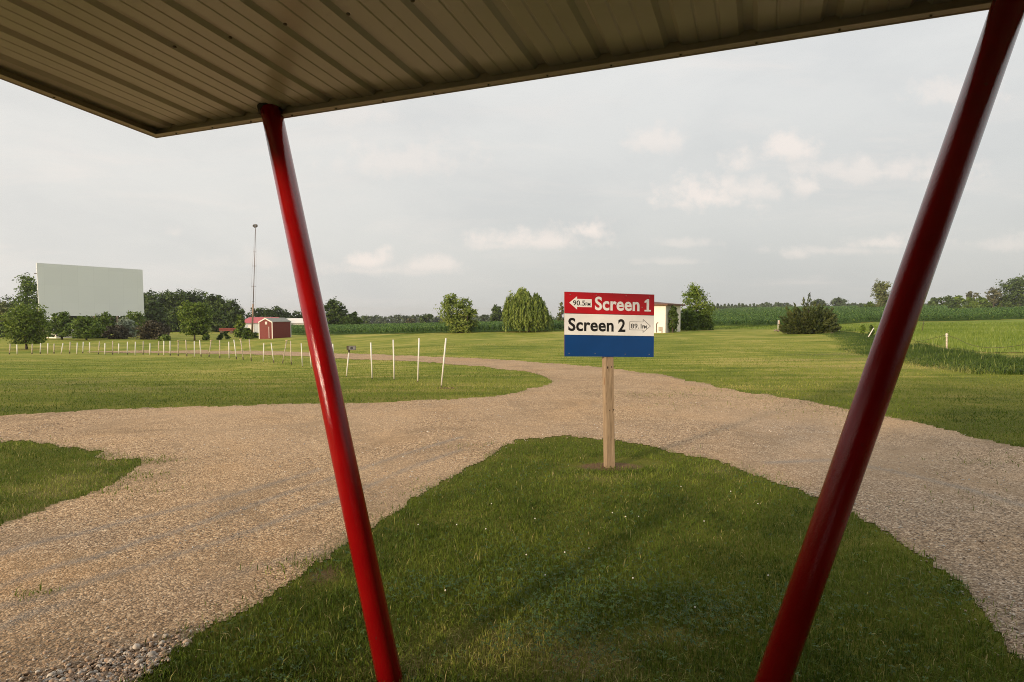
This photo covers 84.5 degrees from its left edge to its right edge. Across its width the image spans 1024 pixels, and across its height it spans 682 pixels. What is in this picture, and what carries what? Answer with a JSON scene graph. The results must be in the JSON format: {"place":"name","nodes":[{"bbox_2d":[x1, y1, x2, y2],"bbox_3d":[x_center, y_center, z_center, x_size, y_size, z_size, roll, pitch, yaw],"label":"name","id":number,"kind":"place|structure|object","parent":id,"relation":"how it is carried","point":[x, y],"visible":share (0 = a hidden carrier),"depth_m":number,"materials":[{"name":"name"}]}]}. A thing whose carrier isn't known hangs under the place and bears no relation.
{"place":"outdoors","nodes":[
{"label":"outdoors","id":0,"kind":"place"},
{"bbox_2d":[0,318,1023,681],"bbox_3d":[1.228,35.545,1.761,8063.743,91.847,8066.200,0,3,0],"label":"ground","id":1,"kind":"structure","parent":0,"point":[710,340],"depth_m":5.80,"materials":[{"name":"green plant"}]},
{"bbox_2d":[0,321,9,337],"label":"shrub","id":2,"kind":"object","parent":1,"relation":"on","point":[1,325],"visible":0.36,"depth_m":95.47,"materials":[{"name":"green plant"}]},
{"bbox_2d":[0,300,11,335],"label":"olive tree","id":3,"kind":"object","parent":1,"relation":"on","point":[3,308],"visible":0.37,"depth_m":99.28,"materials":[{"name":"green plant"}]},
{"bbox_2d":[0,294,30,322],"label":"oak tree","id":4,"kind":"object","parent":1,"relation":"on","point":[9,303],"visible":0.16,"depth_m":149.16,"materials":[{"name":"green plant"}]},
{"bbox_2d":[0,300,55,349],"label":"maple tree","id":5,"kind":"object","parent":1,"relation":"on","point":[22,331],"visible":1,"depth_m":62.25,"materials":[{"name":"green plant"}]},
{"bbox_2d":[9,272,47,319],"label":"cottonwood tree","id":6,"kind":"object","parent":1,"relation":"on","point":[30,287],"visible":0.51,"depth_m":120.92,"materials":[{"name":"green plant"}]},
{"bbox_2d":[44,311,74,339],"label":"box elder tree","id":7,"kind":"object","parent":1,"relation":"on","point":[61,328],"visible":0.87,"depth_m":85.25,"materials":[{"name":"green plant"}]},
{"bbox_2d":[45,329,73,337],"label":"white cabin","id":8,"kind":"object","parent":1,"relation":"on","point":[60,335],"visible":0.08,"depth_m":92.34,"materials":[{"name":"beige paint"}]},
{"bbox_2d":[65,313,107,339],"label":"box elder tree","id":9,"kind":"object","parent":1,"relation":"on","point":[86,327],"visible":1,"depth_m":83.24,"materials":[{"name":"green plant"}]},
{"bbox_2d":[34,263,143,333],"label":"movie screen","id":10,"kind":"object","parent":1,"relation":"on","point":[74,290],"visible":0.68,"depth_m":101.49,"materials":[{"name":"paint"}]},
{"bbox_2d":[80,333,108,338],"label":"shrub","id":11,"kind":"object","parent":1,"relation":"on","point":[96,336],"visible":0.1,"depth_m":91.30,"materials":[{"name":"green plant"}]},
{"bbox_2d":[93,311,116,337],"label":"shrub","id":12,"kind":"object","parent":1,"relation":"on","point":[104,318],"visible":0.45,"depth_m":91.69,"materials":[{"name":"green plant"}]},
{"bbox_2d":[100,325,133,338],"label":"purple shrub","id":13,"kind":"object","parent":1,"relation":"on","point":[120,332],"visible":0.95,"depth_m":88.49,"materials":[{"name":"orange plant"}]},
{"bbox_2d":[114,317,139,336],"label":"silver shrub","id":14,"kind":"object","parent":1,"relation":"on","point":[126,322],"visible":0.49,"depth_m":92.67,"materials":[{"name":"green plant"}]},
{"bbox_2d":[118,310,146,334],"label":"shrub","id":15,"kind":"object","parent":1,"relation":"on","point":[136,318],"visible":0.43,"depth_m":102.57,"materials":[{"name":"green plant"}]},
{"bbox_2d":[131,319,171,339],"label":"purple shrub","id":16,"kind":"object","parent":1,"relation":"on","point":[152,329],"visible":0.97,"depth_m":87.31,"materials":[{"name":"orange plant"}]},
{"bbox_2d":[143,290,167,309],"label":"oak tree","id":17,"kind":"object","parent":1,"relation":"on","point":[148,296],"visible":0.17,"depth_m":151.24,"materials":[{"name":"green plant"}]},
{"bbox_2d":[144,300,167,324],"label":"oak tree","id":18,"kind":"object","parent":1,"relation":"on","point":[152,310],"visible":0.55,"depth_m":139.12,"materials":[{"name":"green plant"}]},
{"bbox_2d":[157,334,170,340],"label":"shrub","id":19,"kind":"object","parent":1,"relation":"on","point":[166,337],"visible":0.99,"depth_m":83.77,"materials":[{"name":"green plant"}]},
{"bbox_2d":[155,289,174,316],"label":"oak tree","id":20,"kind":"object","parent":1,"relation":"on","point":[161,294],"visible":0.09,"depth_m":157.11,"materials":[{"name":"green plant"}]},
{"bbox_2d":[161,306,184,331],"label":"oak tree","id":21,"kind":"object","parent":1,"relation":"on","point":[172,321],"visible":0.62,"depth_m":136.65,"materials":[{"name":"green plant"}]},
{"bbox_2d":[160,288,194,316],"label":"oak tree","id":22,"kind":"object","parent":1,"relation":"on","point":[181,296],"visible":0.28,"depth_m":148.49,"materials":[{"name":"green plant"}]},
{"bbox_2d":[173,300,213,340],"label":"maple tree","id":23,"kind":"object","parent":1,"relation":"on","point":[193,319],"visible":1,"depth_m":83.17,"materials":[{"name":"green plant"}]},
{"bbox_2d":[188,287,208,328],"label":"oak tree","id":24,"kind":"object","parent":1,"relation":"on","point":[197,297],"visible":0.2,"depth_m":151.59,"materials":[{"name":"green plant"}]},
{"bbox_2d":[202,333,209,339],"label":"shrub","id":25,"kind":"object","parent":1,"relation":"on","point":[206,336],"visible":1,"depth_m":83.79,"materials":[{"name":"green plant"}]},
{"bbox_2d":[201,294,225,330],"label":"oak tree","id":26,"kind":"object","parent":1,"relation":"on","point":[211,300],"visible":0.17,"depth_m":148.17,"materials":[{"name":"green plant"}]},
{"bbox_2d":[216,333,223,339],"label":"shrub","id":27,"kind":"object","parent":1,"relation":"on","point":[220,336],"visible":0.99,"depth_m":85.85,"materials":[{"name":"green plant"}]},
{"bbox_2d":[208,305,233,331],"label":"oak tree","id":28,"kind":"object","parent":1,"relation":"on","point":[221,319],"visible":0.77,"depth_m":136.85,"materials":[{"name":"green plant"}]},
{"bbox_2d":[223,331,230,338],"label":"shrub","id":29,"kind":"object","parent":1,"relation":"on","point":[226,335],"visible":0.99,"depth_m":88.01,"materials":[{"name":"green plant"}]},
{"bbox_2d":[219,328,235,333],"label":"farm wagon","id":30,"kind":"object","parent":1,"relation":"on","point":[222,330],"visible":0.66,"depth_m":124.28,"materials":[{"name":"metal"}]},
{"bbox_2d":[215,298,246,318],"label":"oak tree","id":31,"kind":"object","parent":1,"relation":"on","point":[227,306],"visible":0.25,"depth_m":146.15,"materials":[{"name":"green plant"}]},
{"bbox_2d":[226,305,245,327],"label":"oak tree","id":32,"kind":"object","parent":1,"relation":"on","point":[234,311],"visible":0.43,"depth_m":143.87,"materials":[{"name":"green plant"}]},
{"bbox_2d":[232,314,245,337],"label":"young tree","id":33,"kind":"object","parent":1,"relation":"on","point":[240,323],"visible":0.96,"depth_m":93.79,"materials":[{"name":"green plant"}]},
{"bbox_2d":[241,328,254,338],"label":"shrub","id":34,"kind":"object","parent":1,"relation":"on","point":[247,333],"visible":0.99,"depth_m":86.88,"materials":[{"name":"green plant"}]},
{"bbox_2d":[250,224,257,337],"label":"light mast","id":35,"kind":"object","parent":1,"relation":"on","point":[255,225],"visible":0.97,"depth_m":90.79,"materials":[{"name":"brown wood"}]},
{"bbox_2d":[243,306,269,317],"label":"oak tree","id":36,"kind":"object","parent":1,"relation":"on","point":[260,313],"visible":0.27,"depth_m":172.79,"materials":[{"name":"green plant"}]},
{"bbox_2d":[244,317,278,332],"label":"red roofed barn","id":37,"kind":"structure","parent":1,"relation":"on","point":[248,321],"depth_m":128.12,"materials":[{"name":"metal"}]},
{"bbox_2d":[258,318,290,338],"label":"garden shed","id":38,"kind":"structure","parent":1,"relation":"on","point":[271,328],"depth_m":84.34,"materials":[{"name":"red wood"}]},
{"bbox_2d":[262,326,269,338],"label":"door","id":39,"kind":"structure","parent":38,"relation":"in","point":[265,329],"depth_m":83.98,"materials":[{"name":"red paint"}]},
{"bbox_2d":[262,306,290,317],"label":"oak tree","id":40,"kind":"object","parent":1,"relation":"on","point":[275,311],"visible":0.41,"depth_m":170.93,"materials":[{"name":"green plant"}]},
{"bbox_2d":[287,310,301,317],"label":"oak tree","id":41,"kind":"object","parent":1,"relation":"on","point":[294,313],"visible":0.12,"depth_m":169.11,"materials":[{"name":"green plant"}]},
{"bbox_2d":[286,318,303,324],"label":"long white building","id":42,"kind":"structure","parent":1,"relation":"on","point":[295,321],"depth_m":150.69,"materials":[{"name":"paint"}]},
{"bbox_2d":[324,296,348,323],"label":"oak tree","id":43,"kind":"object","parent":1,"relation":"on","point":[334,311],"visible":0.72,"depth_m":140.33,"materials":[{"name":"green plant"}]},
{"bbox_2d":[337,315,356,325],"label":"oak tree","id":44,"kind":"object","parent":1,"relation":"on","point":[344,320],"visible":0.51,"depth_m":137.57,"materials":[{"name":"green plant"}]},
{"bbox_2d":[328,315,368,323],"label":"distant woods","id":45,"kind":"object","parent":1,"relation":"on","point":[364,318],"visible":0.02,"depth_m":299.60,"materials":[{"name":"green plant"}]},
{"bbox_2d":[346,346,355,376],"bbox_3d":[-4.643,0.611,16.211,0.296,0.950,0.108,-1,3,-13],"label":"white post","id":46,"kind":"object","parent":1,"relation":"on","point":[349,348],"visible":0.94,"depth_m":16.18,"materials":[{"name":"paint"}]},
{"bbox_2d":[346,311,362,324],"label":"oak tree","id":47,"kind":"object","parent":1,"relation":"on","point":[354,316],"visible":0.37,"depth_m":145.05,"materials":[{"name":"green plant"}]},
{"bbox_2d":[370,343,372,378],"bbox_3d":[-3.796,0.572,15.213,0.064,1.064,0.036,0,3,0],"label":"white post","id":48,"kind":"object","parent":1,"relation":"on","point":[371,361],"visible":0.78,"depth_m":15.20,"materials":[{"name":"paint"}]},
{"bbox_2d":[393,340,394,378],"bbox_3d":[-3.102,0.536,14.771,0.051,1.142,0.036,0,3,0],"label":"white post","id":49,"kind":"object","parent":1,"relation":"on","point":[393,362],"visible":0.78,"depth_m":14.76,"materials":[{"name":"paint"}]},
{"bbox_2d":[405,318,414,322],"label":"oak tree","id":50,"kind":"object","parent":1,"relation":"on","point":[410,320],"visible":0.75,"depth_m":253.97,"materials":[{"name":"green plant"}]},
{"bbox_2d":[417,338,419,381],"bbox_3d":[-2.340,0.521,14.088,0.076,1.186,0.036,0,3,0],"label":"white post","id":51,"kind":"object","parent":1,"relation":"on","point":[418,360],"visible":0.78,"depth_m":14.07,"materials":[{"name":"paint"}]},
{"bbox_2d":[418,313,432,322],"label":"oak tree","id":52,"kind":"object","parent":1,"relation":"on","point":[423,319],"visible":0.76,"depth_m":249.27,"materials":[{"name":"green plant"}]},
{"bbox_2d":[441,338,446,386],"bbox_3d":[-1.566,0.537,12.884,0.153,1.208,0.036,0,3,0],"label":"white post","id":53,"kind":"object","parent":1,"relation":"on","point":[443,362],"visible":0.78,"depth_m":12.87,"materials":[{"name":"paint"}]},
{"bbox_2d":[435,293,474,332],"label":"ash tree","id":54,"kind":"object","parent":1,"relation":"on","point":[447,314],"visible":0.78,"depth_m":78.76,"materials":[{"name":"green plant"}]},
{"bbox_2d":[357,313,563,323],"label":"distant woods","id":55,"kind":"object","parent":1,"relation":"on","point":[376,319],"visible":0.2,"depth_m":459.25,"materials":[{"name":"green plant"}]},
{"bbox_2d":[454,306,478,332],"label":"ash tree","id":56,"kind":"object","parent":1,"relation":"on","point":[466,325],"visible":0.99,"depth_m":78.27,"materials":[{"name":"green plant"}]},
{"bbox_2d":[474,314,489,321],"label":"tree","id":57,"kind":"object","parent":1,"relation":"on","point":[481,318],"visible":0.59,"depth_m":329.77,"materials":[{"name":"green plant"}]},
{"bbox_2d":[490,304,503,321],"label":"oak tree","id":58,"kind":"object","parent":1,"relation":"on","point":[496,315],"visible":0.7,"depth_m":198.25,"materials":[{"name":"green plant"}]},
{"bbox_2d":[0,350,1023,681],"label":"gravel drive","id":59,"kind":"structure","parent":1,"relation":"on","point":[76,572],"depth_m":5.47,"materials":[{"name":"beige gravel"}]},
{"bbox_2d":[4,619,212,681],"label":"coarse gravel","id":60,"kind":"structure","parent":59,"relation":"on","point":[154,654],"depth_m":2.62,"materials":[{"name":"grey gravel"}]},
{"bbox_2d":[0,397,1023,680],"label":"loose gravel","id":61,"kind":"structure","parent":59,"relation":"on","point":[470,465],"depth_m":4.53,"materials":[{"name":"beige gravel"}]},
{"bbox_2d":[13,384,1023,600],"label":"stray grass","id":62,"kind":"structure","parent":59,"relation":"on","point":[84,487],"depth_m":5.66,"materials":[{"name":"green plant"}]},
{"bbox_2d":[0,0,1023,681],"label":"canopy","id":63,"kind":"object","parent":1,"relation":"on","point":[158,68],"visible":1,"depth_m":2.36,"materials":[{"name":"metal"}]},
{"bbox_2d":[501,287,553,331],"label":"willow tree","id":64,"kind":"object","parent":1,"relation":"on","point":[524,307],"visible":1,"depth_m":74.98,"materials":[{"name":"green plant"}]},
{"bbox_2d":[557,302,563,321],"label":"poplar tree","id":65,"kind":"object","parent":1,"relation":"on","point":[560,314],"visible":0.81,"depth_m":109.75,"materials":[{"name":"green plant"}]},
{"bbox_2d":[198,450,971,681],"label":"clover","id":66,"kind":"object","parent":1,"relation":"on","point":[560,634],"visible":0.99,"depth_m":3.10,"materials":[{"name":"green plant"}]},
{"bbox_2d":[564,292,653,467],"bbox_3d":[1.021,0.468,6.013,1.002,1.972,0.120,-1,3,-12],"label":"direction sign","id":67,"kind":"object","parent":1,"relation":"on","point":[607,327],"visible":0.99,"depth_m":5.95,"materials":[{"name":"multicoloured wood"}]},
{"bbox_2d":[654,302,684,332],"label":"white building","id":68,"kind":"structure","parent":1,"relation":"on","point":[661,317],"depth_m":62.89,"materials":[{"name":"beige paint"}]},
{"bbox_2d":[668,305,678,332],"bbox_3d":[17.985,-2.420,62.795,1.325,3.255,1.343,0,3,0],"label":"arborvitae","id":69,"kind":"object","parent":1,"relation":"on","point":[673,320],"visible":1,"depth_m":62.53,"materials":[{"name":"green plant"}]},
{"bbox_2d":[680,305,701,330],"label":"shrub","id":70,"kind":"object","parent":1,"relation":"on","point":[689,312],"visible":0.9,"depth_m":69.32,"materials":[{"name":"green plant"}]},
{"bbox_2d":[680,282,718,329],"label":"linden tree","id":71,"kind":"object","parent":1,"relation":"on","point":[694,294],"visible":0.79,"depth_m":70.28,"materials":[{"name":"green plant"}]},
{"bbox_2d":[699,315,713,329],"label":"shrub","id":72,"kind":"object","parent":1,"relation":"on","point":[709,325],"visible":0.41,"depth_m":71.53,"materials":[{"name":"green plant"}]},
{"bbox_2d":[710,302,792,309],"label":"distant grove","id":73,"kind":"object","parent":1,"relation":"on","point":[765,304],"visible":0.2,"depth_m":467.69,"materials":[{"name":"green plant"}]},
{"bbox_2d":[778,293,842,333],"bbox_3d":[28.423,-2.631,53.806,6.000,4.085,4.232,0,3,0],"label":"bush","id":74,"kind":"object","parent":1,"relation":"on","point":[806,320],"visible":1,"depth_m":52.97,"materials":[{"name":"green plant"}]},
{"bbox_2d":[810,298,829,305],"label":"oak tree","id":75,"kind":"object","parent":1,"relation":"on","point":[821,301],"visible":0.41,"depth_m":383.05,"materials":[{"name":"green plant"}]},
{"bbox_2d":[830,297,848,305],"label":"oak tree","id":76,"kind":"object","parent":1,"relation":"on","point":[838,301],"visible":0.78,"depth_m":377.60,"materials":[{"name":"green plant"}]},
{"bbox_2d":[860,325,865,333],"bbox_3d":[28.281,-0.794,45.420,0.429,1.020,0.588,2,4,39],"label":"shrub","id":77,"kind":"object","parent":1,"relation":"on","point":[862,329],"visible":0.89,"depth_m":45.32,"materials":[{"name":"green plant"}]},
{"bbox_2d":[864,301,875,306],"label":"field bush","id":78,"kind":"object","parent":1,"relation":"on","point":[870,304],"visible":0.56,"depth_m":244.35,"materials":[{"name":"green plant"}]},
{"bbox_2d":[868,325,874,335],"bbox_3d":[25.639,-0.646,40.203,0.505,1.048,0.499,0,3,0],"label":"juniper bush","id":79,"kind":"object","parent":1,"relation":"on","point":[871,327],"visible":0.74,"depth_m":40.16,"materials":[{"name":"green plant"}]},
{"bbox_2d":[870,279,890,306],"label":"cottonwood tree","id":80,"kind":"object","parent":1,"relation":"on","point":[880,292],"visible":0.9,"depth_m":238.53,"materials":[{"name":"green plant"}]},
{"bbox_2d":[927,297,938,304],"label":"field bush","id":81,"kind":"object","parent":1,"relation":"on","point":[934,301],"visible":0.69,"depth_m":260.16,"materials":[{"name":"green plant"}]},
{"bbox_2d":[848,340,1022,368],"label":"seed stalks","id":82,"kind":"object","parent":1,"relation":"on","point":[955,353],"visible":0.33,"depth_m":19.25,"materials":[{"name":"green plant"}]},
{"bbox_2d":[945,333,947,347],"bbox_3d":[17.248,0.143,22.358,0.101,0.920,0.083,-1,3,-22],"label":"wooden fence post","id":83,"kind":"object","parent":1,"relation":"on","point":[946,334],"visible":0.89,"depth_m":22.32,"materials":[{"name":"paint"}]},
{"bbox_2d":[917,335,1019,347],"bbox_3d":[18.028,-0.009,23.017,1.087,0.636,11.596,1,3,18],"label":"fence cable","id":84,"kind":"object","parent":83,"relation":"attached to","point":[973,345],"visible":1,"depth_m":20.55,"materials":[{"name":"metal"}]},
{"bbox_2d":[938,295,955,308],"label":"field bush","id":85,"kind":"object","parent":1,"relation":"on","point":[948,300],"visible":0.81,"depth_m":258.91,"materials":[{"name":"green plant"}]},
{"bbox_2d":[950,295,966,308],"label":"field bush","id":86,"kind":"object","parent":1,"relation":"on","point":[958,300],"visible":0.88,"depth_m":261.49,"materials":[{"name":"green plant"}]},
{"bbox_2d":[960,297,976,308],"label":"field bush","id":87,"kind":"object","parent":1,"relation":"on","point":[971,300],"visible":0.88,"depth_m":259.27,"materials":[{"name":"green plant"}]},
{"bbox_2d":[966,291,980,301],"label":"tree","id":88,"kind":"object","parent":1,"relation":"on","point":[969,294],"visible":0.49,"depth_m":266.78,"materials":[{"name":"green plant"}]},
{"bbox_2d":[969,296,989,307],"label":"field bush","id":89,"kind":"object","parent":1,"relation":"on","point":[982,302],"visible":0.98,"depth_m":254.66,"materials":[{"name":"green plant"}]},
{"bbox_2d":[984,299,997,307],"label":"field bush","id":90,"kind":"object","parent":1,"relation":"on","point":[990,305],"visible":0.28,"depth_m":265.02,"materials":[{"name":"green plant"}]},
{"bbox_2d":[984,287,1002,307],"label":"tree","id":91,"kind":"object","parent":1,"relation":"on","point":[993,298],"visible":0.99,"depth_m":260.50,"materials":[{"name":"green plant"}]},
{"bbox_2d":[992,296,1005,306],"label":"field bush","id":92,"kind":"object","parent":1,"relation":"on","point":[999,304],"visible":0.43,"depth_m":263.49,"materials":[{"name":"green plant"}]},
{"bbox_2d":[995,273,1023,305],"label":"cottonwood tree","id":93,"kind":"object","parent":1,"relation":"on","point":[1015,287],"visible":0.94,"depth_m":256.46,"materials":[{"name":"green plant"}]},
{"bbox_2d":[1002,294,1021,306],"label":"field bush","id":94,"kind":"object","parent":1,"relation":"on","point":[1007,303],"visible":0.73,"depth_m":257.53,"materials":[{"name":"green plant"}]},
{"bbox_2d":[0,337,1023,450],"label":"lawn grass","id":95,"kind":"structure","parent":0,"point":[490,387],"depth_m":13.60,"materials":[{"name":"green plant"}]},
{"bbox_2d":[0,10,1023,321],"label":"sky","id":96,"kind":"structure","parent":0,"point":[786,171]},
{"bbox_2d":[291,304,1023,334],"bbox_3d":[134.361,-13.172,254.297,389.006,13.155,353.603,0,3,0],"label":"corn plants","id":97,"kind":"object","parent":0,"point":[757,315],"visible":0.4,"depth_m":101.27,"materials":[{"name":"green plant"}]},
{"bbox_2d":[713,320,1023,352],"bbox_3d":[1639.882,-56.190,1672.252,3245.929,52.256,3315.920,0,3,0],"label":"hay meadow","id":98,"kind":"structure","parent":0,"point":[958,347],"depth_m":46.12,"materials":[{"name":"green plant"}]},
{"bbox_2d":[816,331,1023,374],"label":"tall grass bank","id":99,"kind":"structure","parent":0,"point":[965,360],"depth_m":18.59,"materials":[{"name":"green plant"}]}
]}

